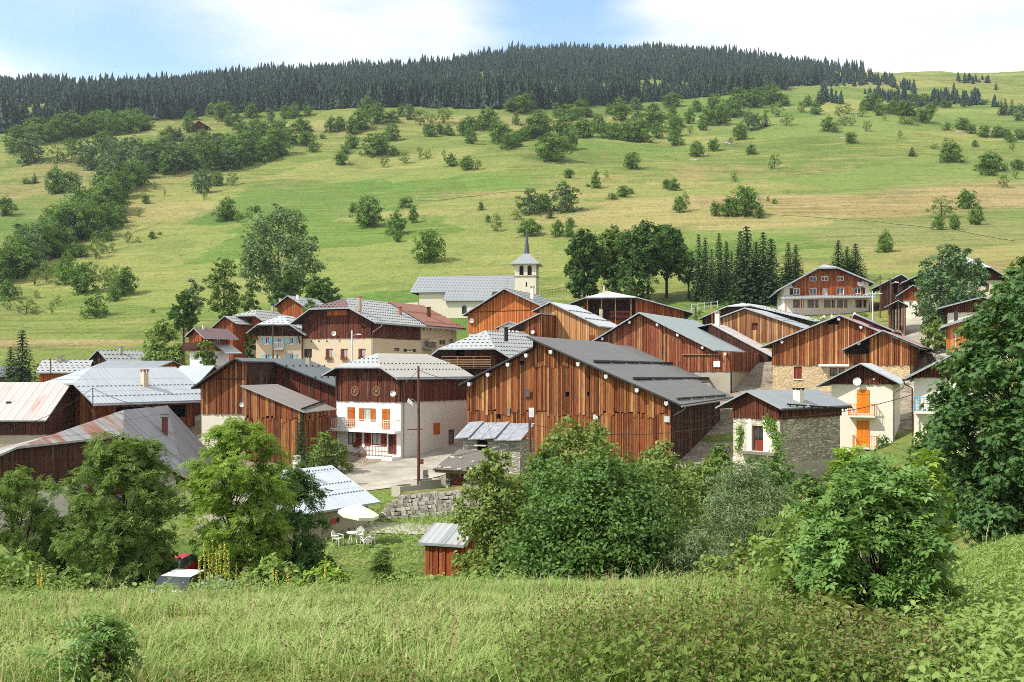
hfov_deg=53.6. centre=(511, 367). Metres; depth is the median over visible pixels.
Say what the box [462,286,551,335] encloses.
orange gable barn
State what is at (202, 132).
orchard tree
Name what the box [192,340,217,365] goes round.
apple tree
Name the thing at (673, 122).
orchard tree
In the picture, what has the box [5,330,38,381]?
spruce tree
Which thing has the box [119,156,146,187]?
orchard tree
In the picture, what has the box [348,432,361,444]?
window
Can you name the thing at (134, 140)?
alder tree
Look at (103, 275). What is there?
young tree
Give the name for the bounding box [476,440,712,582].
hazel bush
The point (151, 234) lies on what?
orchard tree
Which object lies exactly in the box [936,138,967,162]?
orchard tree
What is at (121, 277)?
orchard tree
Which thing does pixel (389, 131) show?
orchard tree
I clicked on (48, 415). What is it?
power cable
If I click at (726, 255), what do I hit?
spruce tree
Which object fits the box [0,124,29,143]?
orchard tree
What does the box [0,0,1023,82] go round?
sky
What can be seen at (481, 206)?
orchard tree
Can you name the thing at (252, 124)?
orchard tree
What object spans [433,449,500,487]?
firewood shelter
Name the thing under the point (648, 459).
hazel bush
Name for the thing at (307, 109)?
orchard tree
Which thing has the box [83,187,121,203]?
orchard tree
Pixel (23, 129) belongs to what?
orchard tree
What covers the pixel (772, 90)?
orchard tree
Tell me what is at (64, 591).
edge weeds
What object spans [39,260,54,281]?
young tree
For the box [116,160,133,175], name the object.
alder tree
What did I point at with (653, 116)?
orchard tree
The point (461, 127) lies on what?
orchard tree
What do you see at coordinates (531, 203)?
alder tree
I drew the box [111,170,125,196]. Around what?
alder tree
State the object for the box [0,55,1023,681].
ground
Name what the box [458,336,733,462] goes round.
slab barn
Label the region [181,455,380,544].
white roof cottage
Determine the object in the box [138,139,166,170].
orchard tree
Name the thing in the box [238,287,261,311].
hazel bush
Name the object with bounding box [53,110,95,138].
orchard tree
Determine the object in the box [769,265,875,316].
chalet
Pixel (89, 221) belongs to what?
orchard tree
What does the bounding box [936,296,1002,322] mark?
grey roofed house
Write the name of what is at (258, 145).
orchard tree
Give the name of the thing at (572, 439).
cherry tree
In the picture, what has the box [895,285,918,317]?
rusty cabin
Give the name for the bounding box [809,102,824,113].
orchard tree
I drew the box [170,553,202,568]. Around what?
parked car
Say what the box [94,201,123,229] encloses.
orchard tree
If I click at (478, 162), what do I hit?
young tree
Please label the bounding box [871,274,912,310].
maroon roofed barn
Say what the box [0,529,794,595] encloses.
edge herbs
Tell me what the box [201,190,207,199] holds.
young tree
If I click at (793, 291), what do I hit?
window
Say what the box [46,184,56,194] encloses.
young tree
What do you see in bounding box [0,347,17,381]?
spruce tree
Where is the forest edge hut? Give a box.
[191,120,210,131]
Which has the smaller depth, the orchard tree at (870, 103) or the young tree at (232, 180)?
the young tree at (232, 180)
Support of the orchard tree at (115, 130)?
on the ground at (872, 177)
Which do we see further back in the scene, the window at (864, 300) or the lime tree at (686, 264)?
the lime tree at (686, 264)
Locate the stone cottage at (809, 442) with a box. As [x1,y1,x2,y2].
[715,388,851,482]
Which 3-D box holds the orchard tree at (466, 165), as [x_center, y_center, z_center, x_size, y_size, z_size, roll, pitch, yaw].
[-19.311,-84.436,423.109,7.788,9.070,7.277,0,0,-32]
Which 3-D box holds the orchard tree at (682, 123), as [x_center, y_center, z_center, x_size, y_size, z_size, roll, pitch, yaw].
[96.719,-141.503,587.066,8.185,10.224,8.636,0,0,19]
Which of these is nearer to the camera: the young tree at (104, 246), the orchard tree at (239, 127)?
the young tree at (104, 246)
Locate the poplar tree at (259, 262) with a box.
[236,202,327,311]
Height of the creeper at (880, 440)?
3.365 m
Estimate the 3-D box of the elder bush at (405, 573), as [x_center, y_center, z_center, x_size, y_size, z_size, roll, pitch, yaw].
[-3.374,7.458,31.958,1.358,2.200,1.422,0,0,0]
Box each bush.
[0,548,70,593]
[21,177,29,183]
[25,516,95,582]
[52,566,105,593]
[79,292,112,317]
[136,545,185,587]
[186,521,238,581]
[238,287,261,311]
[239,552,303,589]
[293,542,343,586]
[299,274,342,303]
[299,560,359,586]
[303,141,319,151]
[305,431,353,473]
[338,143,351,153]
[386,145,399,155]
[386,567,418,585]
[395,195,412,207]
[444,447,530,579]
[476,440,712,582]
[498,442,578,573]
[605,193,617,198]
[633,439,712,568]
[656,524,733,578]
[671,457,747,544]
[677,458,803,574]
[706,443,733,471]
[735,456,801,514]
[770,469,861,558]
[826,450,891,488]
[855,512,960,563]
[904,430,958,511]
[918,319,945,352]
[941,122,953,129]
[977,169,999,175]
[980,99,989,104]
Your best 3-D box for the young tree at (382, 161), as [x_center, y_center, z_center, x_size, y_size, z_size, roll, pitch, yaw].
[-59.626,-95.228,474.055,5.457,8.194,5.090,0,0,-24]
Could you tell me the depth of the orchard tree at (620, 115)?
614.43 m
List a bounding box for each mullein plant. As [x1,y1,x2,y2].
[34,566,43,592]
[36,567,44,594]
[194,556,205,590]
[197,541,212,586]
[202,551,221,590]
[206,548,223,587]
[210,538,217,582]
[213,544,223,585]
[217,542,231,591]
[219,550,239,593]
[286,568,289,584]
[323,556,329,584]
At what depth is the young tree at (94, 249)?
310.71 m
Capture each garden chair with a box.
[331,530,343,545]
[354,526,364,538]
[360,535,372,546]
[366,530,376,543]
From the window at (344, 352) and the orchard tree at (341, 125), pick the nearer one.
the window at (344, 352)
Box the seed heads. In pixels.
[0,567,782,681]
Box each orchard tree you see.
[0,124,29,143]
[0,194,15,215]
[0,232,33,268]
[0,245,16,282]
[0,278,16,300]
[1,238,41,279]
[3,137,21,152]
[11,124,33,143]
[13,222,30,241]
[21,116,49,133]
[23,122,40,140]
[28,217,60,260]
[30,123,56,142]
[35,198,75,225]
[38,214,66,242]
[41,164,66,193]
[41,224,64,255]
[46,115,68,141]
[46,242,70,257]
[50,224,66,245]
[52,114,76,138]
[52,205,72,241]
[52,249,77,285]
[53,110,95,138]
[57,171,85,192]
[61,225,78,247]
[62,116,86,139]
[62,137,77,150]
[63,186,98,210]
[63,259,99,295]
[66,241,88,258]
[69,197,103,233]
[69,199,107,240]
[80,116,95,134]
[81,190,116,220]
[83,113,105,133]
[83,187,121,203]
[87,110,108,125]
[87,174,130,206]
[88,173,124,188]
[91,129,116,148]
[91,177,130,217]
[94,108,119,124]
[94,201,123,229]
[96,110,122,134]
[98,166,135,197]
[99,227,114,240]
[104,266,140,295]
[107,284,122,301]
[110,125,120,135]
[112,107,133,126]
[114,208,128,222]
[117,110,142,133]
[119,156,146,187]
[131,108,148,121]
[133,113,159,131]
[136,161,151,185]
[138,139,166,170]
[140,194,150,203]
[147,230,156,238]
[154,151,178,174]
[157,125,182,139]
[174,144,198,169]
[182,115,195,132]
[184,109,197,119]
[190,140,226,169]
[192,139,222,158]
[195,128,209,137]
[205,132,222,157]
[209,170,223,186]
[210,196,242,221]
[213,99,235,121]
[218,132,249,163]
[219,136,255,169]
[223,115,235,126]
[231,118,247,132]
[237,129,255,159]
[243,102,260,118]
[244,126,264,141]
[246,118,264,132]
[252,140,273,161]
[253,205,260,212]
[254,138,276,162]
[255,121,268,135]
[255,136,281,158]
[263,127,293,156]
[267,120,279,134]
[273,119,288,135]
[279,105,289,118]
[281,125,298,145]
[286,101,302,118]
[289,117,313,132]
[296,129,319,145]
[303,105,312,115]
[323,115,338,132]
[332,151,349,164]
[334,116,345,129]
[344,134,360,148]
[345,110,375,130]
[345,117,359,134]
[347,202,356,212]
[348,194,386,228]
[356,94,375,112]
[358,132,392,155]
[367,102,389,123]
[383,109,401,122]
[383,123,401,140]
[384,208,408,235]
[393,231,401,241]
[397,105,405,116]
[407,228,446,263]
[408,206,419,223]
[421,124,430,133]
[425,122,437,136]
[434,122,445,134]
[441,123,454,135]
[443,152,458,166]
[454,117,471,135]
[458,154,473,169]
[464,127,478,143]
[465,114,479,129]
[476,105,500,129]
[477,201,485,209]
[486,119,513,143]
[498,132,515,149]
[502,103,514,110]
[505,91,536,112]
[508,131,522,147]
[511,110,519,124]
[515,127,529,140]
[516,218,543,235]
[518,114,551,138]
[524,109,554,137]
[532,131,575,161]
[537,193,553,211]
[549,219,564,236]
[551,103,581,119]
[552,114,574,135]
[560,125,578,150]
[563,168,575,177]
[563,217,574,226]
[563,225,575,237]
[570,115,596,137]
[571,99,592,116]
[582,107,594,116]
[590,169,600,188]
[591,112,607,132]
[597,122,612,138]
[603,102,616,113]
[604,122,623,139]
[607,102,635,120]
[612,96,627,106]
[615,119,637,141]
[615,185,630,196]
[623,151,642,168]
[629,117,655,142]
[634,108,671,130]
[647,102,659,111]
[650,120,663,137]
[661,91,684,106]
[661,178,670,187]
[663,112,685,134]
[666,129,684,144]
[666,177,680,190]
[667,105,679,117]
[672,195,686,212]
[675,115,685,126]
[683,108,695,123]
[688,140,704,156]
[689,99,701,111]
[697,106,717,125]
[697,121,708,130]
[702,93,723,109]
[707,137,719,150]
[709,200,722,215]
[711,101,732,123]
[718,195,739,216]
[720,94,746,116]
[724,86,753,105]
[727,184,762,216]
[730,121,747,139]
[742,110,755,121]
[743,87,768,107]
[746,143,756,154]
[751,206,765,217]
[758,81,784,105]
[778,94,791,105]
[801,95,814,106]
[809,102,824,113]
[819,114,837,131]
[845,131,857,143]
[858,92,885,111]
[872,103,885,115]
[873,229,895,252]
[881,100,899,113]
[890,100,923,115]
[907,93,919,101]
[915,107,933,122]
[919,93,929,103]
[924,102,937,113]
[930,214,946,229]
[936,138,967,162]
[940,100,947,106]
[949,214,960,229]
[953,116,971,129]
[953,188,980,208]
[963,124,976,132]
[966,205,986,224]
[971,139,979,146]
[973,150,1008,170]
[975,125,990,136]
[991,124,1004,137]
[1001,128,1010,136]
[1002,131,1017,141]
[1010,157,1023,170]
[1013,128,1023,139]
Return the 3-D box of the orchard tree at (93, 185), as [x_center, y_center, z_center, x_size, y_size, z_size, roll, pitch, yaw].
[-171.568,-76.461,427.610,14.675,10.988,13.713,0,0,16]
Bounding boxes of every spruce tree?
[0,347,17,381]
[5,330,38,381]
[30,174,39,183]
[174,127,184,140]
[234,105,241,119]
[291,415,310,468]
[545,208,554,217]
[687,234,709,300]
[699,237,714,290]
[700,249,722,303]
[709,233,728,298]
[719,226,770,305]
[719,241,734,296]
[721,251,735,299]
[723,231,757,301]
[744,242,767,300]
[749,239,787,303]
[755,232,776,297]
[761,111,770,126]
[779,242,798,286]
[789,245,804,280]
[813,91,823,103]
[828,240,848,270]
[840,247,853,269]
[843,243,868,279]
[907,147,917,155]
[997,100,1006,114]
[1002,99,1010,114]
[1007,99,1015,114]
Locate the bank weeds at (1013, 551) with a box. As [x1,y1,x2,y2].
[908,532,1023,631]
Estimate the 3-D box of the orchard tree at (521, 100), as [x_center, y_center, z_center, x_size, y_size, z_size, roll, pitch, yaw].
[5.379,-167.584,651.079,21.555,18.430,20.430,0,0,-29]
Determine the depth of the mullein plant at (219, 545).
22.39 m
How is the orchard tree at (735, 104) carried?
on the ground at (872, 177)
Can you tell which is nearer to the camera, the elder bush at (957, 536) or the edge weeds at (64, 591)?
the edge weeds at (64, 591)
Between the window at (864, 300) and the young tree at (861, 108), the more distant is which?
the young tree at (861, 108)
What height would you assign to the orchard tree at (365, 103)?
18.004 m
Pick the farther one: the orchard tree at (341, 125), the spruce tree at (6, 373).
the orchard tree at (341, 125)
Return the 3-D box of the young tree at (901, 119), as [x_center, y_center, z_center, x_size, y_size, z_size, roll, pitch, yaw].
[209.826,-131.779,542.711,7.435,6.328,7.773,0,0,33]
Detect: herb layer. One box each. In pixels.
[3,570,482,593]
[299,492,512,568]
[452,566,749,582]
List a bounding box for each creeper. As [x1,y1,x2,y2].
[734,425,743,456]
[761,413,788,465]
[867,434,893,451]
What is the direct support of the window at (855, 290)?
in the chalet at (824, 289)
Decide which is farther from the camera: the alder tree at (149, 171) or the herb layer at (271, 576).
the alder tree at (149, 171)
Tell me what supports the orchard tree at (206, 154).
on the ground at (872, 177)
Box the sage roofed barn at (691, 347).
[592,312,758,393]
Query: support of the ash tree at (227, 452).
on the ground at (872, 177)
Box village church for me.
[410,229,542,317]
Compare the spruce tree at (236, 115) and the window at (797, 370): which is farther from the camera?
the spruce tree at (236, 115)
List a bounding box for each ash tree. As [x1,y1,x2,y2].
[0,464,75,569]
[36,431,196,592]
[166,291,199,354]
[172,413,302,589]
[180,277,205,315]
[202,257,241,318]
[257,460,333,585]
[266,271,300,303]
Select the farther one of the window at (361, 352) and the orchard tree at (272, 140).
the orchard tree at (272, 140)
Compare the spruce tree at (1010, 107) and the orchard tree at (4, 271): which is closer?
the orchard tree at (4, 271)
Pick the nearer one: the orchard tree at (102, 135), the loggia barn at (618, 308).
the loggia barn at (618, 308)
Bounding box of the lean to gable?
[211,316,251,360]
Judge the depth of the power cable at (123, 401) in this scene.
83.81 m
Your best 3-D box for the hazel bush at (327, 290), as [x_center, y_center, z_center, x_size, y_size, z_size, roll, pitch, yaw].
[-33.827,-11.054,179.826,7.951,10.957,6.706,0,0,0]
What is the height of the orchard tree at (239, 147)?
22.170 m
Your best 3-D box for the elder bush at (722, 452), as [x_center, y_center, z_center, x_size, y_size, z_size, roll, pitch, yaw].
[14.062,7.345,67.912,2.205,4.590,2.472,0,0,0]
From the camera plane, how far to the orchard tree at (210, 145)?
498.33 m
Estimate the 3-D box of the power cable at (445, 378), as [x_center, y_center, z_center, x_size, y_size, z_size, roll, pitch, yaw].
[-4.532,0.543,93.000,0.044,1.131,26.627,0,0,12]
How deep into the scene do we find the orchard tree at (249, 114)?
689.79 m
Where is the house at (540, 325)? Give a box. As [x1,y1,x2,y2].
[508,313,555,337]
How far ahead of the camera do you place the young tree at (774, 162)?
422.97 m
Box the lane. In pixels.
[354,522,474,533]
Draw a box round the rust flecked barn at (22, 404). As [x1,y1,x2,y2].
[0,382,75,447]
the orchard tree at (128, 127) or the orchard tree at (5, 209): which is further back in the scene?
the orchard tree at (128, 127)
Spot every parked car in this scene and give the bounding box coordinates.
[149,569,219,591]
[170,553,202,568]
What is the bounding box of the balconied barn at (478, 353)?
[431,327,532,375]
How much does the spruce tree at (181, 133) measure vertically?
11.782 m
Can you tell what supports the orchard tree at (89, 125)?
on the ground at (872, 177)
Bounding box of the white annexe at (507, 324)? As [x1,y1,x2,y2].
[495,321,523,332]
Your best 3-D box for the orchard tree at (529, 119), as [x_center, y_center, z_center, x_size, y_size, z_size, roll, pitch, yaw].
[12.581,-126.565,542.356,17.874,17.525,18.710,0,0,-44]
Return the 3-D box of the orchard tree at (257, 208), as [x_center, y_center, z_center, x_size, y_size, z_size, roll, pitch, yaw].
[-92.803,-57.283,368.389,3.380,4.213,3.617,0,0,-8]
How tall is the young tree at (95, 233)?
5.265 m
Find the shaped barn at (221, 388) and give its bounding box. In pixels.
[191,356,336,447]
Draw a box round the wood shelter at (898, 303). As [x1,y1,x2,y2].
[884,300,907,335]
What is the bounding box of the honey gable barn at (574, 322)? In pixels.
[531,302,616,340]
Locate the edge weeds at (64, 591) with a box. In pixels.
[0,569,535,600]
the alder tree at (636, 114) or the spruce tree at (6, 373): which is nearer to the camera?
the spruce tree at (6, 373)
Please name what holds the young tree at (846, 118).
on the ground at (872, 177)
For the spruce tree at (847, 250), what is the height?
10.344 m
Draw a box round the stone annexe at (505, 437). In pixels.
[454,421,534,473]
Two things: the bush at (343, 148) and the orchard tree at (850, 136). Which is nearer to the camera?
the orchard tree at (850, 136)
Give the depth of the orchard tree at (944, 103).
656.44 m
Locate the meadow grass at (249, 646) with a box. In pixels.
[0,532,1023,681]
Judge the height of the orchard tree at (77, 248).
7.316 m
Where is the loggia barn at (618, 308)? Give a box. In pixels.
[569,285,693,324]
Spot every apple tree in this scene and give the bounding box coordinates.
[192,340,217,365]
[244,334,255,357]
[302,298,318,311]
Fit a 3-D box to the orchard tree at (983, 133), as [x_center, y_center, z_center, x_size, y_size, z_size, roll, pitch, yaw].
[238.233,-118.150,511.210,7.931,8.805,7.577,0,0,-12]
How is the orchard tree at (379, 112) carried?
on the ground at (872, 177)
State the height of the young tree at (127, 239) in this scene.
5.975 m
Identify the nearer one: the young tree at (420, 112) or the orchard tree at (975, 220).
the orchard tree at (975, 220)
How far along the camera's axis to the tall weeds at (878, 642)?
5.70 m
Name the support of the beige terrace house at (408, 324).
on the ground at (872, 177)
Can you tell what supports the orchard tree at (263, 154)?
on the ground at (872, 177)
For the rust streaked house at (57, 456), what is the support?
on the ground at (872, 177)
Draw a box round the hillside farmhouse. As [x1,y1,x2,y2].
[900,257,1008,308]
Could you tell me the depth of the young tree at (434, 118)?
608.97 m
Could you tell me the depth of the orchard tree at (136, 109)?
633.59 m
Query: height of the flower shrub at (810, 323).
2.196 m
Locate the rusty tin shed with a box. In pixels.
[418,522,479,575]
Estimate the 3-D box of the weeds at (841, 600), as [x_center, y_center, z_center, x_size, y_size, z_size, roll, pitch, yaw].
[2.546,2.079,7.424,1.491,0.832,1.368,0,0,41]
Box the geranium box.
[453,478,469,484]
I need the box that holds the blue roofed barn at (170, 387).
[46,367,200,439]
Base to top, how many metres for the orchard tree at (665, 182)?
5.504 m
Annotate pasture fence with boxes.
[541,287,566,296]
[691,301,717,310]
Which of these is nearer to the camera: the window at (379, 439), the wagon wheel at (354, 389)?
the window at (379, 439)
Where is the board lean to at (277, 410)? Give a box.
[241,384,336,463]
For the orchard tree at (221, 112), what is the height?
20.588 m
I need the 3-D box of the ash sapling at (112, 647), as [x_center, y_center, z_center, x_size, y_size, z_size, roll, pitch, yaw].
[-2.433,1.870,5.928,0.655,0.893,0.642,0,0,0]
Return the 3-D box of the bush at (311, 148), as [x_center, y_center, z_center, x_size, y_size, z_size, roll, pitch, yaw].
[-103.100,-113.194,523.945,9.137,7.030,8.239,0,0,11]
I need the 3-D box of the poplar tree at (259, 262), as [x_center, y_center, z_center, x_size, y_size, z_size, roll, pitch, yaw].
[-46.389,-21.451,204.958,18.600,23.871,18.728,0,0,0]
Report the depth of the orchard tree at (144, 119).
617.32 m
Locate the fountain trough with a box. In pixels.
[391,469,440,496]
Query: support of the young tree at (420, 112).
on the ground at (872, 177)
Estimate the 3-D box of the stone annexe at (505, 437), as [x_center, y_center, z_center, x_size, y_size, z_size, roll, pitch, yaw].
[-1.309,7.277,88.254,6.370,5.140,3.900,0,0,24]
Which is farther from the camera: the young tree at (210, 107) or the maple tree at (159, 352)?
the young tree at (210, 107)
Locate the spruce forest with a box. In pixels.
[0,40,999,132]
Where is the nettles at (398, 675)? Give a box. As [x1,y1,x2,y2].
[80,640,591,681]
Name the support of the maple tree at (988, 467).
on the ground at (872, 177)
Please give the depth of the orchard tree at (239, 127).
586.82 m
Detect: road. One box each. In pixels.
[339,442,462,490]
[895,308,946,390]
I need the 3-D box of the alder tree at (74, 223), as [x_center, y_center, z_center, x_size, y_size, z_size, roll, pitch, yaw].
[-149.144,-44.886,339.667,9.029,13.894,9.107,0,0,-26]
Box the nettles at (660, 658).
[495,561,872,681]
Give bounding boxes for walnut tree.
[909,243,981,336]
[946,248,990,303]
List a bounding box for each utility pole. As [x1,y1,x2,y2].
[92,388,93,419]
[184,324,184,365]
[272,324,273,357]
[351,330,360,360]
[407,366,423,484]
[528,420,531,481]
[869,291,881,322]
[877,276,882,317]
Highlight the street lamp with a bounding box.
[890,279,898,331]
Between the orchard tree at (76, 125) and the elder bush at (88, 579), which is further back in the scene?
the orchard tree at (76, 125)
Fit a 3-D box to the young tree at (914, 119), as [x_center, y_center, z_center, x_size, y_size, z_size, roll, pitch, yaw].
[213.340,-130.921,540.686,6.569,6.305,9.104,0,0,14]
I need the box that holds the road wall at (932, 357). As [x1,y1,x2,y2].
[927,352,944,363]
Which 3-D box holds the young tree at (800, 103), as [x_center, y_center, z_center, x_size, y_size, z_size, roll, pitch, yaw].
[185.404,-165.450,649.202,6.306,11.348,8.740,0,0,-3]
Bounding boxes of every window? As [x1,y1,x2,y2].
[262,337,271,344]
[262,354,271,357]
[286,337,296,344]
[286,354,296,358]
[304,349,311,355]
[326,349,332,357]
[331,517,338,523]
[341,349,347,357]
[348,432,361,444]
[358,349,365,357]
[359,408,375,420]
[365,432,386,445]
[404,349,415,351]
[439,339,444,344]
[462,307,466,313]
[524,390,529,396]
[753,323,757,329]
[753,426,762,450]
[790,288,803,294]
[793,299,799,307]
[793,367,802,379]
[807,299,813,307]
[810,288,815,293]
[815,299,818,307]
[821,276,828,280]
[824,299,830,307]
[830,368,836,375]
[837,276,843,280]
[837,288,843,293]
[837,299,842,307]
[853,288,864,293]
[855,299,861,307]
[863,299,866,307]
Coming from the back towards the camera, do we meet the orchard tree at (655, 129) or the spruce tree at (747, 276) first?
the orchard tree at (655, 129)
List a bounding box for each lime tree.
[563,228,605,308]
[592,224,627,282]
[600,256,659,299]
[614,219,677,299]
[650,223,688,297]
[673,249,697,299]
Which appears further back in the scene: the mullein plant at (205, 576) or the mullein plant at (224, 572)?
the mullein plant at (205, 576)
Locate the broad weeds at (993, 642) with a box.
[893,576,1023,681]
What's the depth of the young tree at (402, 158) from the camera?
477.78 m
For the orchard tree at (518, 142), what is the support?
on the ground at (872, 177)
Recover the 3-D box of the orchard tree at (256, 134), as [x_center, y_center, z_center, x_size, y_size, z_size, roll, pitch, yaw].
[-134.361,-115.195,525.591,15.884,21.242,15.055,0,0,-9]
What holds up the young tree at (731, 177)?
on the ground at (872, 177)
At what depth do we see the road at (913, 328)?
134.26 m
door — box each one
[273,338,283,347]
[388,434,395,453]
[449,429,453,444]
[820,288,828,294]
[954,310,957,320]
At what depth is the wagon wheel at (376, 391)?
96.33 m
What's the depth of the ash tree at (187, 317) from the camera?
149.31 m
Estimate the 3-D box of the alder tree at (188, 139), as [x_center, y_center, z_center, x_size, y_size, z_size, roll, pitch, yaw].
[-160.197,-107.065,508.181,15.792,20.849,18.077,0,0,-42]
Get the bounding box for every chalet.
[182,325,241,365]
[233,304,281,357]
[274,295,323,317]
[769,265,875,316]
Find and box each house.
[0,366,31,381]
[0,405,210,531]
[36,355,94,381]
[88,346,145,364]
[91,361,183,367]
[178,366,216,415]
[246,315,307,358]
[290,296,466,368]
[322,353,472,460]
[508,313,555,337]
[815,363,910,451]
[902,349,1011,452]
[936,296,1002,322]
[939,316,1007,358]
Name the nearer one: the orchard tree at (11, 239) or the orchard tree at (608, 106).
the orchard tree at (11, 239)
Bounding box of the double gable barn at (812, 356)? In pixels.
[761,314,931,390]
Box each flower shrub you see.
[692,309,703,318]
[804,316,817,325]
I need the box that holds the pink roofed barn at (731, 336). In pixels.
[697,311,771,361]
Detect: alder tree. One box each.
[0,248,18,273]
[1,233,51,271]
[2,218,46,262]
[9,133,49,165]
[46,221,65,243]
[62,204,84,237]
[62,213,79,237]
[65,137,95,163]
[74,142,111,170]
[90,153,134,185]
[97,135,122,155]
[101,137,133,166]
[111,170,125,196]
[116,142,159,169]
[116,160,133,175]
[119,135,148,158]
[130,147,158,172]
[135,159,154,178]
[148,134,180,148]
[154,142,191,170]
[159,144,189,170]
[178,143,196,159]
[179,135,201,151]
[184,134,209,160]
[189,166,213,192]
[205,132,230,158]
[211,146,242,170]
[235,136,256,157]
[265,108,275,122]
[401,103,417,119]
[514,187,544,214]
[546,180,583,211]
[551,101,558,115]
[629,96,643,109]
[630,110,644,123]
[744,111,764,130]
[1012,102,1023,120]
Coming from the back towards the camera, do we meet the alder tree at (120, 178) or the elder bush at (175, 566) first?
the alder tree at (120, 178)
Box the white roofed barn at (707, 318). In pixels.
[698,303,819,324]
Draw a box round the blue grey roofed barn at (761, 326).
[720,307,809,342]
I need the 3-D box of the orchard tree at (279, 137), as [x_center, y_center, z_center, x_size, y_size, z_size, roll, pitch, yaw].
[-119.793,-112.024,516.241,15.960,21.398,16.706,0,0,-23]
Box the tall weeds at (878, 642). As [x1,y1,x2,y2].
[764,602,981,681]
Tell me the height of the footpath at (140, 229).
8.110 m
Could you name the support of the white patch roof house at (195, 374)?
on the ground at (872, 177)
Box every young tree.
[1,296,14,309]
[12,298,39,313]
[14,285,22,297]
[27,268,40,285]
[33,290,40,298]
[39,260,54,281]
[44,141,68,162]
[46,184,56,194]
[47,302,54,313]
[51,261,59,277]
[53,294,61,304]
[86,237,104,257]
[89,231,101,239]
[95,266,111,287]
[96,237,109,252]
[102,264,119,285]
[123,231,132,242]
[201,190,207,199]
[204,102,214,115]
[226,169,237,184]
[233,209,240,222]
[244,206,255,218]
[379,156,389,166]
[398,150,409,162]
[412,109,430,122]
[417,146,423,157]
[424,148,431,157]
[427,113,436,121]
[435,107,453,121]
[471,159,481,169]
[491,220,502,230]
[510,209,521,219]
[682,191,690,209]
[730,171,737,181]
[766,102,785,115]
[767,153,781,168]
[779,111,793,125]
[797,101,806,112]
[830,122,842,131]
[834,105,844,116]
[841,115,848,125]
[842,104,854,113]
[848,114,855,125]
[857,106,869,116]
[862,120,871,130]
[897,116,909,122]
[906,116,918,123]
[924,195,957,216]
[996,174,1011,187]
[1008,141,1015,150]
[1012,168,1018,178]
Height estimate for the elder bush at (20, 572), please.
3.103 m
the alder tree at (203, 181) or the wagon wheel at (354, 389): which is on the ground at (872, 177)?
the alder tree at (203, 181)
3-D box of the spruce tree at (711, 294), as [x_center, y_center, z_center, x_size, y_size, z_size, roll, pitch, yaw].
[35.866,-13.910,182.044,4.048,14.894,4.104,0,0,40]
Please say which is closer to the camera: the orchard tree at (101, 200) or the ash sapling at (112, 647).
the ash sapling at (112, 647)
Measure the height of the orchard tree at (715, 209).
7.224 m
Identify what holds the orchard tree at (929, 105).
on the ground at (872, 177)
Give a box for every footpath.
[119,222,159,237]
[413,191,511,200]
[766,213,926,226]
[948,227,1011,239]
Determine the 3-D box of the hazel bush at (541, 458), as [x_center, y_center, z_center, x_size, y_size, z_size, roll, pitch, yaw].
[1.250,6.878,43.848,5.193,7.244,5.238,0,0,-44]
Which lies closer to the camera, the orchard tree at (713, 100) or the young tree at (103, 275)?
the young tree at (103, 275)
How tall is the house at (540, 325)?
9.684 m
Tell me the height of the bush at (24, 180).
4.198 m
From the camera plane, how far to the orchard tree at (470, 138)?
519.93 m
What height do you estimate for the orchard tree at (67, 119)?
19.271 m
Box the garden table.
[346,531,361,544]
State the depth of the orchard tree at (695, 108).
687.55 m
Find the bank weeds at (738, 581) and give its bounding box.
[647,560,792,617]
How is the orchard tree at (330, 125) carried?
on the ground at (872, 177)
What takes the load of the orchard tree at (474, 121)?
on the ground at (872, 177)
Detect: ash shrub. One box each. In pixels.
[753,503,805,609]
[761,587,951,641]
[785,450,970,621]
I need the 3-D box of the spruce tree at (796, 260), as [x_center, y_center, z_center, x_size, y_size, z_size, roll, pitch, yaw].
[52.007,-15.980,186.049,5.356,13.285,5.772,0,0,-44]
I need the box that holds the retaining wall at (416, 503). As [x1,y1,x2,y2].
[380,485,482,519]
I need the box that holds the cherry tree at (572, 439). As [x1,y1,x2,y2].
[525,414,626,498]
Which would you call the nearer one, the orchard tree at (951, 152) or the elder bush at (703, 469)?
the elder bush at (703, 469)
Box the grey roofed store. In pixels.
[852,313,900,333]
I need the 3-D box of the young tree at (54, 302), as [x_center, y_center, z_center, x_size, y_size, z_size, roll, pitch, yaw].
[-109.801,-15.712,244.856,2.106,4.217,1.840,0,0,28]
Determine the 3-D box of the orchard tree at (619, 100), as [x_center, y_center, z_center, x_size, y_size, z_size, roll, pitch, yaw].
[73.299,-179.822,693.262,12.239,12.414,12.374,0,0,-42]
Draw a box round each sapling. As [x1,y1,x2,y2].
[23,611,144,681]
[365,545,395,584]
[816,444,875,534]
[900,448,959,539]
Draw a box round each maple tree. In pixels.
[140,318,188,364]
[904,256,1023,546]
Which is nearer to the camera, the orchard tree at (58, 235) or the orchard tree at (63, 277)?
the orchard tree at (63, 277)
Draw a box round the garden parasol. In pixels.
[338,505,378,543]
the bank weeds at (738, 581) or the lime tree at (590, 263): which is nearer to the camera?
the bank weeds at (738, 581)
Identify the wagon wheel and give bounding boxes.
[351,386,358,395]
[373,386,380,395]
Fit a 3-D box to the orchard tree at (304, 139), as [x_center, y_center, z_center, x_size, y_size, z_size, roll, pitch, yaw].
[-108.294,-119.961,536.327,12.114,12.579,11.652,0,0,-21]
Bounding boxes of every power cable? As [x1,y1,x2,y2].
[0,389,90,432]
[93,388,154,407]
[355,331,458,339]
[420,370,464,379]
[532,422,734,434]
[673,406,733,421]
[780,394,912,417]
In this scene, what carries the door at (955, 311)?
in the grey roofed house at (958, 311)

